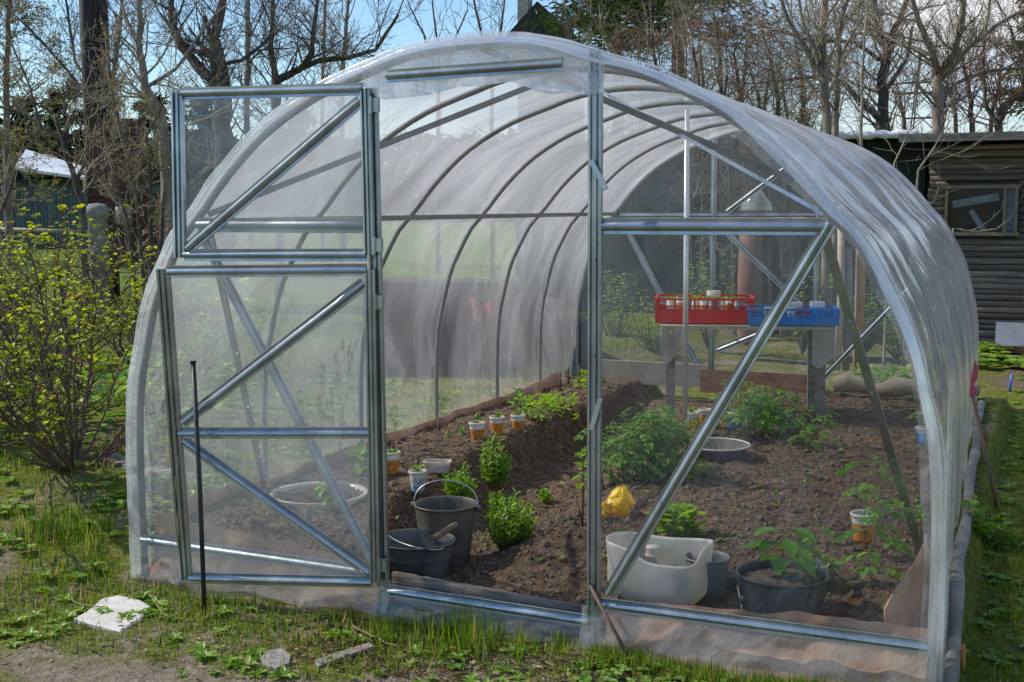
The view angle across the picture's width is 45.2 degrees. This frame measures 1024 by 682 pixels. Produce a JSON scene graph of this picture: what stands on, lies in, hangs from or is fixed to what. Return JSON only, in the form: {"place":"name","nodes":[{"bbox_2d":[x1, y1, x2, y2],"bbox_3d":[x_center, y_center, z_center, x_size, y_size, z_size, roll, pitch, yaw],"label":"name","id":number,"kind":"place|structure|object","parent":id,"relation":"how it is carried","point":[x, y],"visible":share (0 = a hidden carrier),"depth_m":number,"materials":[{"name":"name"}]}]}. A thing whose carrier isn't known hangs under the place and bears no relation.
{"place":"outdoors","nodes":[
{"label":"outdoors","id":0,"kind":"place"},
{"bbox_2d":[0,209,1023,681],"bbox_3d":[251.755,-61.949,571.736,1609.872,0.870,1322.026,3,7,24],"label":"ground","id":1,"kind":"structure","parent":0,"point":[412,253],"depth_m":5.80,"materials":[{"name":"soil"}]},
{"bbox_2d":[0,93,63,179],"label":"spruce tree","id":2,"kind":"object","parent":1,"relation":"on","point":[25,143],"visible":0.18,"depth_m":54.27,"materials":[{"name":"green plant"}]},
{"bbox_2d":[0,221,79,329],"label":"currant bush","id":3,"kind":"object","parent":1,"relation":"on","point":[32,275],"visible":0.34,"depth_m":12.31,"materials":[{"name":"green plant"}]},
{"bbox_2d":[0,0,84,264],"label":"birch tree","id":4,"kind":"object","parent":1,"relation":"on","point":[8,208],"visible":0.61,"depth_m":22.00,"materials":[{"name":"grey plant"}]},
{"bbox_2d":[22,77,83,179],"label":"spruce tree","id":5,"kind":"object","parent":1,"relation":"on","point":[51,123],"visible":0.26,"depth_m":49.42,"materials":[{"name":"green plant"}]},
{"bbox_2d":[0,251,112,421],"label":"currant bush","id":6,"kind":"object","parent":1,"relation":"on","point":[12,288],"visible":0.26,"depth_m":6.67,"materials":[{"name":"green plant"}]},
{"bbox_2d":[0,0,143,303],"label":"bare tree","id":7,"kind":"object","parent":1,"relation":"on","point":[75,178],"visible":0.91,"depth_m":11.99,"materials":[{"name":"brown plant"}]},
{"bbox_2d":[0,0,166,152],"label":"bare tree","id":8,"kind":"object","parent":1,"relation":"on","point":[71,39],"visible":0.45,"depth_m":19.93,"materials":[{"name":"brown plant"}]},
{"bbox_2d":[0,217,174,372],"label":"currant bush","id":9,"kind":"object","parent":1,"relation":"on","point":[84,251],"visible":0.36,"depth_m":9.21,"materials":[{"name":"green plant"}]},
{"bbox_2d":[86,203,110,315],"bbox_3d":[-4.456,-0.880,13.260,0.260,1.210,0.260,3,7,24],"label":"concrete post","id":10,"kind":"object","parent":1,"relation":"on","point":[97,213],"visible":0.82,"depth_m":13.15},
{"bbox_2d":[79,0,120,302],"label":"trunk","id":11,"kind":"object","parent":1,"relation":"on","point":[90,11],"visible":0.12,"depth_m":14.77,"materials":[{"name":"wood"}]},
{"bbox_2d":[0,149,205,247],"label":"corrugated shed","id":12,"kind":"structure","parent":1,"relation":"on","point":[194,198],"depth_m":26.98,"materials":[{"name":"metal"}]},
{"bbox_2d":[74,595,150,631],"bbox_3d":[-1.390,0.977,4.321,0.304,0.056,0.306,3,7,24],"label":"white slab","id":13,"kind":"object","parent":1,"relation":"on","point":[91,617],"depth_m":4.28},
{"bbox_2d":[87,118,160,306],"bbox_3d":[-4.396,-1.347,14.071,0.780,2.363,0.760,0,6,0],"label":"rusty tank","id":14,"kind":"object","parent":1,"relation":"on","point":[95,195],"visible":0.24,"depth_m":13.94,"materials":[{"name":"metal"}]},
{"bbox_2d":[0,171,280,471],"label":"currant bush","id":15,"kind":"object","parent":1,"relation":"on","point":[33,411],"visible":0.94,"depth_m":5.81,"materials":[{"name":"green plant"}]},
{"bbox_2d":[50,3,234,362],"bbox_3d":[-2.821,-1.140,9.487,1.354,2.908,1.095,-2,6,-16],"label":"budding shrub","id":16,"kind":"object","parent":1,"relation":"on","point":[149,186],"visible":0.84,"depth_m":9.43,"materials":[{"name":"brown plant"}]},
{"bbox_2d":[77,251,210,381],"bbox_3d":[-2.570,-0.155,8.652,0.845,0.939,1.021,3,7,24],"label":"currant bush","id":17,"kind":"object","parent":1,"relation":"on","point":[110,311],"visible":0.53,"depth_m":8.58,"materials":[{"name":"green plant"}]},
{"bbox_2d":[100,453,194,483],"bbox_3d":[-1.731,0.639,5.809,0.814,0.105,0.110,5,8,42],"label":"weathered plank","id":18,"kind":"object","parent":1,"relation":"on","point":[153,470],"visible":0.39,"depth_m":5.77,"materials":[{"name":"grey wood"}]},
{"bbox_2d":[2,349,311,421],"bbox_3d":[-2.444,0.249,7.464,2.556,0.310,1.868,1,6,12],"label":"rhubarb patch","id":19,"kind":"object","parent":1,"relation":"on","point":[212,377],"visible":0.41,"depth_m":7.44,"materials":[{"name":"green plant"}]},
{"bbox_2d":[53,0,268,319],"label":"bare tree","id":20,"kind":"object","parent":1,"relation":"on","point":[136,35],"visible":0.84,"depth_m":13.01,"materials":[{"name":"brown plant"}]},
{"bbox_2d":[132,92,212,215],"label":"spruce tree","id":21,"kind":"object","parent":1,"relation":"on","point":[154,169],"visible":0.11,"depth_m":47.65,"materials":[{"name":"green plant"}]},
{"bbox_2d":[190,361,206,617],"bbox_3d":[-1.089,0.541,4.279,0.023,0.938,0.123,-3,7,-21],"label":"iron rod","id":22,"kind":"object","parent":1,"relation":"on","point":[199,481],"visible":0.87,"depth_m":4.27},
{"bbox_2d":[172,466,230,500],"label":"leafy plant","id":23,"kind":"object","parent":1,"relation":"on","point":[209,486],"visible":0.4,"depth_m":5.20,"materials":[{"name":"green plant"}]},
{"bbox_2d":[170,99,243,217],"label":"spruce tree","id":24,"kind":"object","parent":1,"relation":"on","point":[207,173],"visible":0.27,"depth_m":51.42,"materials":[{"name":"green plant"}]},
{"bbox_2d":[100,0,359,310],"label":"bare tree","id":25,"kind":"object","parent":1,"relation":"on","point":[220,125],"visible":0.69,"depth_m":13.99,"materials":[{"name":"brown plant"}]},
{"bbox_2d":[185,0,310,283],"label":"birch tree","id":26,"kind":"object","parent":1,"relation":"on","point":[249,214],"visible":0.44,"depth_m":17.99,"materials":[{"name":"brown plant"}]},
{"bbox_2d":[149,513,377,616],"bbox_3d":[-0.929,0.843,4.506,0.993,0.320,0.101,3,7,24],"label":"lining sheet","id":27,"kind":"object","parent":1,"relation":"on","point":[164,567],"visible":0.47,"depth_m":4.54,"materials":[{"name":"plastic"}]},
{"bbox_2d":[244,101,337,216],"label":"spruce tree","id":28,"kind":"object","parent":1,"relation":"on","point":[267,201],"visible":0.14,"depth_m":49.80,"materials":[{"name":"green plant"}]},
{"bbox_2d":[270,481,367,509],"bbox_3d":[-0.809,0.686,5.171,0.410,0.156,0.410,3,7,24],"label":"washtub","id":29,"kind":"object","parent":1,"relation":"on","point":[300,499],"visible":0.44,"depth_m":5.12,"materials":[{"name":"white plastic"}]},
{"bbox_2d":[221,0,426,295],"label":"bare tree","id":30,"kind":"object","parent":1,"relation":"on","point":[307,62],"visible":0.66,"depth_m":15.90,"materials":[{"name":"brown plant"}]},
{"bbox_2d":[249,0,418,262],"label":"bare tree","id":31,"kind":"object","parent":1,"relation":"on","point":[342,175],"visible":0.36,"depth_m":22.03,"materials":[{"name":"brown plant"}]},
{"bbox_2d":[0,432,715,681],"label":"leaf litter","id":32,"kind":"object","parent":1,"relation":"on","point":[420,671],"visible":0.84,"depth_m":3.86,"materials":[{"name":"plant"}]},
{"bbox_2d":[0,127,748,220],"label":"distant woodland","id":33,"kind":"object","parent":1,"relation":"on","point":[400,189],"visible":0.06,"depth_m":56.99,"materials":[{"name":"plant"}]},
{"bbox_2d":[188,372,561,515],"bbox_3d":[-0.508,0.537,6.641,0.081,0.267,3.902,3,7,25],"label":"lining sheet","id":34,"kind":"object","parent":1,"relation":"on","point":[550,380],"visible":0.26,"depth_m":6.45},
{"bbox_2d":[389,522,457,584],"bbox_3d":[-0.332,0.778,4.477,0.349,0.298,0.280,3,7,24],"label":"bucket","id":35,"kind":"object","parent":1,"relation":"on","point":[419,551],"visible":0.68,"depth_m":4.39,"materials":[{"name":"black metal"}]},
{"bbox_2d":[398,0,467,273],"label":"bare tree","id":36,"kind":"object","parent":1,"relation":"on","point":[437,232],"visible":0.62,"depth_m":20.07,"materials":[{"name":"brown plant"}]},
{"bbox_2d":[363,276,519,375],"bbox_3d":[-0.519,-0.115,9.490,1.150,0.769,0.818,0,6,0],"label":"cover","id":37,"kind":"object","parent":1,"relation":"on","point":[412,309],"visible":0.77,"depth_m":9.08,"materials":[{"name":"plastic"}]},
{"bbox_2d":[464,296,499,322],"bbox_3d":[-0.218,-0.223,8.930,0.260,0.200,0.099,0,6,0],"label":"red cloth","id":38,"kind":"object","parent":37,"relation":"hanging from","point":[480,313],"visible":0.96,"depth_m":8.94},
{"bbox_2d":[411,480,480,567],"bbox_3d":[-0.252,0.697,4.686,0.246,0.323,0.246,-5,8,-40],"label":"bucket","id":39,"kind":"object","parent":1,"relation":"on","point":[435,514],"visible":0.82,"depth_m":4.62,"materials":[{"name":"metal"}]},
{"bbox_2d":[441,462,480,497],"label":"lily clump","id":40,"kind":"object","parent":1,"relation":"on","point":[457,489],"visible":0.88,"depth_m":5.25,"materials":[{"name":"green plant"}]},
{"bbox_2d":[477,434,512,491],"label":"lily clump","id":41,"kind":"object","parent":1,"relation":"on","point":[494,473],"visible":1,"depth_m":5.51,"materials":[{"name":"green plant"}]},
{"bbox_2d":[392,571,601,627],"bbox_3d":[-0.064,0.892,4.179,0.776,0.128,0.026,3,7,24],"label":"threshold plank","id":42,"kind":"object","parent":1,"relation":"on","point":[421,582],"visible":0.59,"depth_m":4.20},
{"bbox_2d":[480,487,537,550],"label":"lily clump","id":43,"kind":"object","parent":1,"relation":"on","point":[515,529],"visible":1,"depth_m":4.74,"materials":[{"name":"green plant"}]},
{"bbox_2d":[0,296,1023,681],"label":"grass","id":44,"kind":"structure","parent":1,"relation":"on","point":[452,634],"depth_m":4.38,"materials":[{"name":"plant"}]},
{"bbox_2d":[0,340,1023,681],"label":"ground weeds","id":45,"kind":"object","parent":1,"relation":"on","point":[988,360],"visible":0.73,"depth_m":4.83,"materials":[{"name":"green plant"}]},
{"bbox_2d":[438,0,598,279],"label":"bare tree","id":46,"kind":"object","parent":1,"relation":"on","point":[492,224],"visible":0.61,"depth_m":18.07,"materials":[{"name":"brown plant"}]},
{"bbox_2d":[506,0,583,47],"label":"distant house","id":47,"kind":"structure","parent":1,"relation":"on","point":[526,8],"depth_m":42.00,"materials":[{"name":"brown wood"}]},
{"bbox_2d":[520,391,579,422],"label":"leafy plant","id":48,"kind":"object","parent":1,"relation":"on","point":[552,396],"visible":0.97,"depth_m":7.36,"materials":[{"name":"green plant"}]},
{"bbox_2d":[520,295,586,369],"bbox_3d":[0.222,-0.043,9.911,1.000,0.665,0.900,0,6,0],"label":"garden cover","id":49,"kind":"object","parent":1,"relation":"on","point":[558,332],"visible":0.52,"depth_m":9.54,"materials":[{"name":"plastic"}]},
{"bbox_2d":[136,36,976,681],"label":"greenhouse","id":50,"kind":"object","parent":1,"relation":"on","point":[482,118],"visible":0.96,"depth_m":4.29,"materials":[{"name":"metal"}]},
{"bbox_2d":[156,264,387,587],"bbox_3d":[-0.836,0.346,4.256,0.807,1.229,0.220,3,7,24],"label":"door leaf","id":51,"kind":"structure","parent":50,"relation":"in","point":[184,436],"depth_m":4.26,"materials":[{"name":"metal"}]},
{"bbox_2d":[171,82,382,260],"bbox_3d":[-0.818,-0.574,4.210,0.814,0.608,0.042,2,7,20],"label":"door leaf","id":52,"kind":"structure","parent":50,"relation":"in","point":[182,248],"depth_m":4.21,"materials":[{"name":"metal"}]},
{"bbox_2d":[261,382,953,585],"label":"seed weeds","id":53,"kind":"object","parent":1,"relation":"on","point":[714,483],"visible":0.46,"depth_m":5.50,"materials":[{"name":"green plant"}]},
{"bbox_2d":[577,265,645,336],"bbox_3d":[0.954,-0.303,11.370,0.597,0.811,0.573,3,7,24],"label":"garden shrub","id":54,"kind":"object","parent":1,"relation":"on","point":[621,311],"visible":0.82,"depth_m":11.29,"materials":[{"name":"green plant"}]},
{"bbox_2d":[519,0,703,57],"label":"pine tree","id":55,"kind":"object","parent":1,"relation":"on","point":[550,25],"visible":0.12,"depth_m":29.17,"materials":[{"name":"green plant"}]},
{"bbox_2d":[602,485,635,518],"bbox_3d":[0.421,0.664,5.057,0.155,0.142,0.124,-4,7,-34],"label":"yellow bag","id":56,"kind":"object","parent":1,"relation":"on","point":[619,501],"visible":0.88,"depth_m":5.03,"materials":[{"name":"plastic"}]},
{"bbox_2d":[556,0,696,77],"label":"thicket bush","id":57,"kind":"object","parent":1,"relation":"on","point":[602,35],"visible":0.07,"depth_m":14.89,"materials":[{"name":"brown plant"}]},
{"bbox_2d":[573,403,683,486],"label":"tomato plants","id":58,"kind":"object","parent":1,"relation":"on","point":[626,462],"visible":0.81,"depth_m":5.70,"materials":[{"name":"green plant"}]},
{"bbox_2d":[617,289,665,352],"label":"garden shrub","id":59,"kind":"object","parent":1,"relation":"on","point":[650,345],"visible":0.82,"depth_m":10.69,"materials":[{"name":"green plant"}]},
{"bbox_2d":[602,359,708,387],"bbox_3d":[0.965,0.226,8.646,0.850,0.160,0.030,3,7,24],"label":"board","id":60,"kind":"object","parent":1,"relation":"on","point":[648,373],"visible":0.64,"depth_m":8.63,"materials":[{"name":"grey wood"}]},
{"bbox_2d":[586,0,729,184],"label":"thicket bush","id":61,"kind":"object","parent":1,"relation":"on","point":[645,41],"visible":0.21,"depth_m":13.97,"materials":[{"name":"brown plant"}]},
{"bbox_2d":[606,531,713,605],"bbox_3d":[0.512,0.794,4.276,0.351,0.217,0.230,3,7,31],"label":"canister","id":62,"kind":"object","parent":1,"relation":"on","point":[660,571],"visible":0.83,"depth_m":4.20,"materials":[{"name":"white plastic"}]},
{"bbox_2d":[616,409,712,480],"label":"tomato plants","id":63,"kind":"object","parent":1,"relation":"on","point":[679,433],"visible":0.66,"depth_m":5.74,"materials":[{"name":"green plant"}]},
{"bbox_2d":[532,0,809,80],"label":"pine tree","id":64,"kind":"object","parent":1,"relation":"on","point":[634,4],"visible":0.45,"depth_m":23.45,"materials":[{"name":"green plant"}]},
{"bbox_2d":[644,496,708,537],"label":"leafy plant","id":65,"kind":"object","parent":1,"relation":"on","point":[678,519],"visible":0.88,"depth_m":4.74,"materials":[{"name":"green plant"}]},
{"bbox_2d":[682,110,689,435],"bbox_3d":[0.934,-0.306,6.602,0.029,1.840,0.048,3,7,24],"label":"support pole","id":66,"kind":"object","parent":1,"relation":"on","point":[686,272],"visible":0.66,"depth_m":6.59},
{"bbox_2d":[684,550,730,596],"bbox_3d":[0.680,0.851,4.289,0.160,0.208,0.160,3,7,24],"label":"bucket","id":67,"kind":"object","parent":1,"relation":"on","point":[717,569],"visible":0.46,"depth_m":4.23,"materials":[{"name":"grey plastic"}]},
{"bbox_2d":[682,246,738,348],"bbox_3d":[1.821,-0.404,11.475,0.595,0.982,0.574,-5,8,-36],"label":"garden shrub","id":68,"kind":"object","parent":1,"relation":"on","point":[706,335],"visible":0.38,"depth_m":11.46,"materials":[{"name":"green plant"}]},
{"bbox_2d":[612,0,814,296],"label":"thicket bush","id":69,"kind":"object","parent":1,"relation":"on","point":[703,208],"visible":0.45,"depth_m":12.88,"materials":[{"name":"brown plant"}]},
{"bbox_2d":[684,437,750,463],"bbox_3d":[1.040,0.588,6.245,0.340,0.137,0.340,3,7,24],"label":"basin","id":70,"kind":"object","parent":1,"relation":"on","point":[720,450],"visible":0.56,"depth_m":6.14,"materials":[{"name":"metal"}]},
{"bbox_2d":[515,129,928,337],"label":"green shed","id":71,"kind":"structure","parent":1,"relation":"on","point":[533,259],"depth_m":13.46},
{"bbox_2d":[660,0,788,138],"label":"thicket bush","id":72,"kind":"object","parent":1,"relation":"on","point":[699,40],"visible":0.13,"depth_m":17.98,"materials":[{"name":"brown plant"}]},
{"bbox_2d":[660,323,834,426],"bbox_3d":[1.395,0.206,7.419,1.001,0.641,0.526,0,6,6],"label":"table","id":73,"kind":"object","parent":1,"relation":"on","point":[821,347],"visible":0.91,"depth_m":7.19,"materials":[{"name":"grey wood"}]},
{"bbox_2d":[654,294,754,323],"bbox_3d":[1.163,-0.196,7.433,0.588,0.149,0.368,1,6,9],"label":"plastic crate","id":74,"kind":"object","parent":73,"relation":"on","point":[663,314],"visible":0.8,"depth_m":7.27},
{"bbox_2d":[745,305,840,325],"bbox_3d":[1.650,-0.152,7.245,0.528,0.098,0.288,1,6,8],"label":"plastic crate","id":75,"kind":"object","parent":73,"relation":"on","point":[828,319],"visible":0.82,"depth_m":7.11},
{"bbox_2d":[737,235,761,345],"bbox_3d":[2.126,-0.480,10.988,0.220,1.030,0.220,3,7,24],"label":"clay flue","id":76,"kind":"object","parent":1,"relation":"on","point":[749,277],"visible":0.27,"depth_m":10.89,"materials":[{"name":"ceramic"}]},
{"bbox_2d":[709,380,800,438],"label":"tomato plants","id":77,"kind":"object","parent":1,"relation":"on","point":[744,416],"visible":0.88,"depth_m":6.67,"materials":[{"name":"green plant"}]},
{"bbox_2d":[660,0,853,335],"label":"thicket bush","id":78,"kind":"object","parent":1,"relation":"on","point":[740,136],"visible":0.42,"depth_m":12.45,"materials":[{"name":"brown plant"}]},
{"bbox_2d":[700,369,816,394],"bbox_3d":[1.669,0.289,8.319,0.800,0.160,0.022,3,7,24],"label":"board","id":79,"kind":"object","parent":1,"relation":"on","point":[711,380],"visible":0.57,"depth_m":8.30,"materials":[{"name":"brown wood"}]},
{"bbox_2d":[604,597,927,681],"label":"lining sheet","id":80,"kind":"object","parent":1,"relation":"on","point":[757,652],"visible":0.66,"depth_m":3.76,"materials":[{"name":"plastic"}]},
{"bbox_2d":[679,0,869,336],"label":"thicket bush","id":81,"kind":"object","parent":1,"relation":"on","point":[782,185],"visible":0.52,"depth_m":12.45,"materials":[{"name":"brown plant"}]},
{"bbox_2d":[735,559,829,615],"bbox_3d":[0.883,0.875,4.025,0.302,0.243,0.302,3,7,24],"label":"plant pot","id":82,"kind":"object","parent":1,"relation":"on","point":[764,587],"visible":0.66,"depth_m":3.94,"materials":[{"name":"black plastic"}]},
{"bbox_2d":[741,526,824,581],"bbox_3d":[0.889,0.700,4.018,0.258,0.194,0.241,-1,6,-8],"label":"pepper plant","id":83,"kind":"object","parent":82,"relation":"on","point":[806,562],"visible":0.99,"depth_m":3.98,"materials":[{"name":"green plant"}]},
{"bbox_2d":[701,0,895,330],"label":"bare tree","id":84,"kind":"object","parent":1,"relation":"on","point":[822,29],"visible":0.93,"depth_m":10.98,"materials":[{"name":"brown plant"}]},
{"bbox_2d":[718,0,909,131],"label":"thicket bush","id":85,"kind":"object","parent":1,"relation":"on","point":[782,114],"visible":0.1,"depth_m":15.87,"materials":[{"name":"brown plant"}]},
{"bbox_2d":[683,0,961,132],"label":"bare tree","id":86,"kind":"object","parent":1,"relation":"on","point":[880,115],"visible":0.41,"depth_m":13.99,"materials":[{"name":"brown plant"}]},
{"bbox_2d":[834,204,844,370],"bbox_3d":[2.663,-0.432,9.967,0.078,1.352,0.057,3,7,24],"label":"wooden post","id":87,"kind":"object","parent":1,"relation":"on","point":[841,262],"visible":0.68,"depth_m":9.95,"materials":[{"name":"brown wood"}]},
{"bbox_2d":[798,0,895,330],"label":"bare tree","id":88,"kind":"object","parent":1,"relation":"on","point":[836,111],"visible":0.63,"depth_m":11.31,"materials":[{"name":"brown plant"}]},
{"bbox_2d":[842,247,852,370],"bbox_3d":[2.735,-0.258,9.986,0.078,1.002,0.057,3,7,24],"label":"wooden post","id":89,"kind":"object","parent":1,"relation":"on","point":[849,287],"visible":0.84,"depth_m":9.95,"materials":[{"name":"brown wood"}]},
{"bbox_2d":[853,223,864,370],"bbox_3d":[2.828,-0.358,9.976,0.078,1.202,0.057,3,7,24],"label":"wooden post","id":90,"kind":"object","parent":1,"relation":"on","point":[861,293],"visible":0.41,"depth_m":9.95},
{"bbox_2d":[850,510,874,544],"bbox_3d":[1.287,0.683,4.504,0.096,0.112,0.096,3,7,24],"label":"plastic cup","id":91,"kind":"object","parent":1,"relation":"on","point":[863,537],"visible":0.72,"depth_m":4.48,"materials":[{"name":"plastic"}]},
{"bbox_2d":[836,454,905,520],"bbox_3d":[1.303,0.532,4.489,0.210,0.257,0.223,-1,6,-7],"label":"tomato seedling","id":92,"kind":"object","parent":91,"relation":"on","point":[888,508],"visible":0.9,"depth_m":4.45,"materials":[{"name":"green plant"}]},
{"bbox_2d":[844,281,896,353],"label":"garden shrub","id":93,"kind":"object","parent":1,"relation":"on","point":[867,344],"visible":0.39,"depth_m":10.89,"materials":[{"name":"green plant"}]},
{"bbox_2d":[832,484,915,588],"bbox_3d":[1.215,0.677,4.091,0.278,0.398,0.243,1,6,9],"label":"tomato seedling","id":94,"kind":"object","parent":1,"relation":"on","point":[872,570],"visible":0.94,"depth_m":4.06,"materials":[{"name":"green plant"}]},
{"bbox_2d":[864,304,936,359],"bbox_3d":[3.351,-0.078,10.677,0.637,0.499,0.504,0,6,-1],"label":"garden shrub","id":95,"kind":"object","parent":1,"relation":"on","point":[898,346],"visible":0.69,"depth_m":10.69,"materials":[{"name":"green plant"}]},
{"bbox_2d":[832,372,980,400],"bbox_3d":[2.512,0.297,7.880,0.917,0.160,0.166,3,7,24],"label":"burlap roll","id":96,"kind":"object","parent":1,"relation":"on","point":[894,386],"visible":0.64,"depth_m":7.86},
{"bbox_2d":[884,534,929,627],"bbox_3d":[1.282,0.785,3.901,0.050,0.350,0.488,4,7,34],"label":"lining sheet","id":97,"kind":"object","parent":1,"relation":"on","point":[905,604],"visible":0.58,"depth_m":3.83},
{"bbox_2d":[827,0,1013,365],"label":"shrub","id":98,"kind":"object","parent":1,"relation":"on","point":[860,126],"visible":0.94,"depth_m":10.20,"materials":[{"name":"brown plant"}]},
{"bbox_2d":[828,0,1023,326],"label":"bare tree","id":99,"kind":"object","parent":1,"relation":"on","point":[953,58],"visible":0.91,"depth_m":12.40,"materials":[{"name":"brown plant"}]},
{"bbox_2d":[848,0,1023,132],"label":"bare tree","id":100,"kind":"object","parent":1,"relation":"on","point":[971,125],"visible":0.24,"depth_m":16.96,"materials":[{"name":"brown plant"}]},
{"bbox_2d":[899,131,1023,341],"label":"wooden shed","id":101,"kind":"structure","parent":1,"relation":"on","point":[994,260],"depth_m":11.76,"materials":[{"name":"wood"}]},
{"bbox_2d":[943,184,1020,235],"bbox_3d":[4.471,-1.246,11.719,0.693,0.483,0.075,3,7,24],"label":"window","id":102,"kind":"structure","parent":101,"relation":"in","point":[968,207],"depth_m":11.73,"materials":[{"name":"glass"}]},
{"bbox_2d":[940,400,984,681],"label":"ground roll","id":103,"kind":"object","parent":1,"relation":"on","point":[952,658],"visible":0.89,"depth_m":4.13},
{"bbox_2d":[903,0,1023,132],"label":"bare tree","id":104,"kind":"object","parent":1,"relation":"on","point":[997,120],"visible":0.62,"depth_m":14.96,"materials":[{"name":"brown plant"}]},
{"bbox_2d":[969,360,998,506],"bbox_3d":[2.119,0.413,5.497,0.151,0.648,0.057,4,8,36],"label":"garden tool","id":105,"kind":"object","parent":1,"relation":"on","point":[972,388],"visible":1,"depth_m":5.48,"materials":[{"name":"brown wood"}]},
{"bbox_2d":[961,494,1018,547],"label":"leafy plant","id":106,"kind":"object","parent":1,"relation":"on","point":[990,528],"visible":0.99,"depth_m":4.92,"materials":[{"name":"green plant"}]},
{"bbox_2d":[995,322,1023,345],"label":"grey panel","id":107,"kind":"object","parent":1,"relation":"on","point":[1009,333],"visible":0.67,"depth_m":11.29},
{"bbox_2d":[0,0,1023,201],"label":"sky","id":108,"kind":"structure","parent":0,"point":[408,36],"materials":[{"name":"blue"}]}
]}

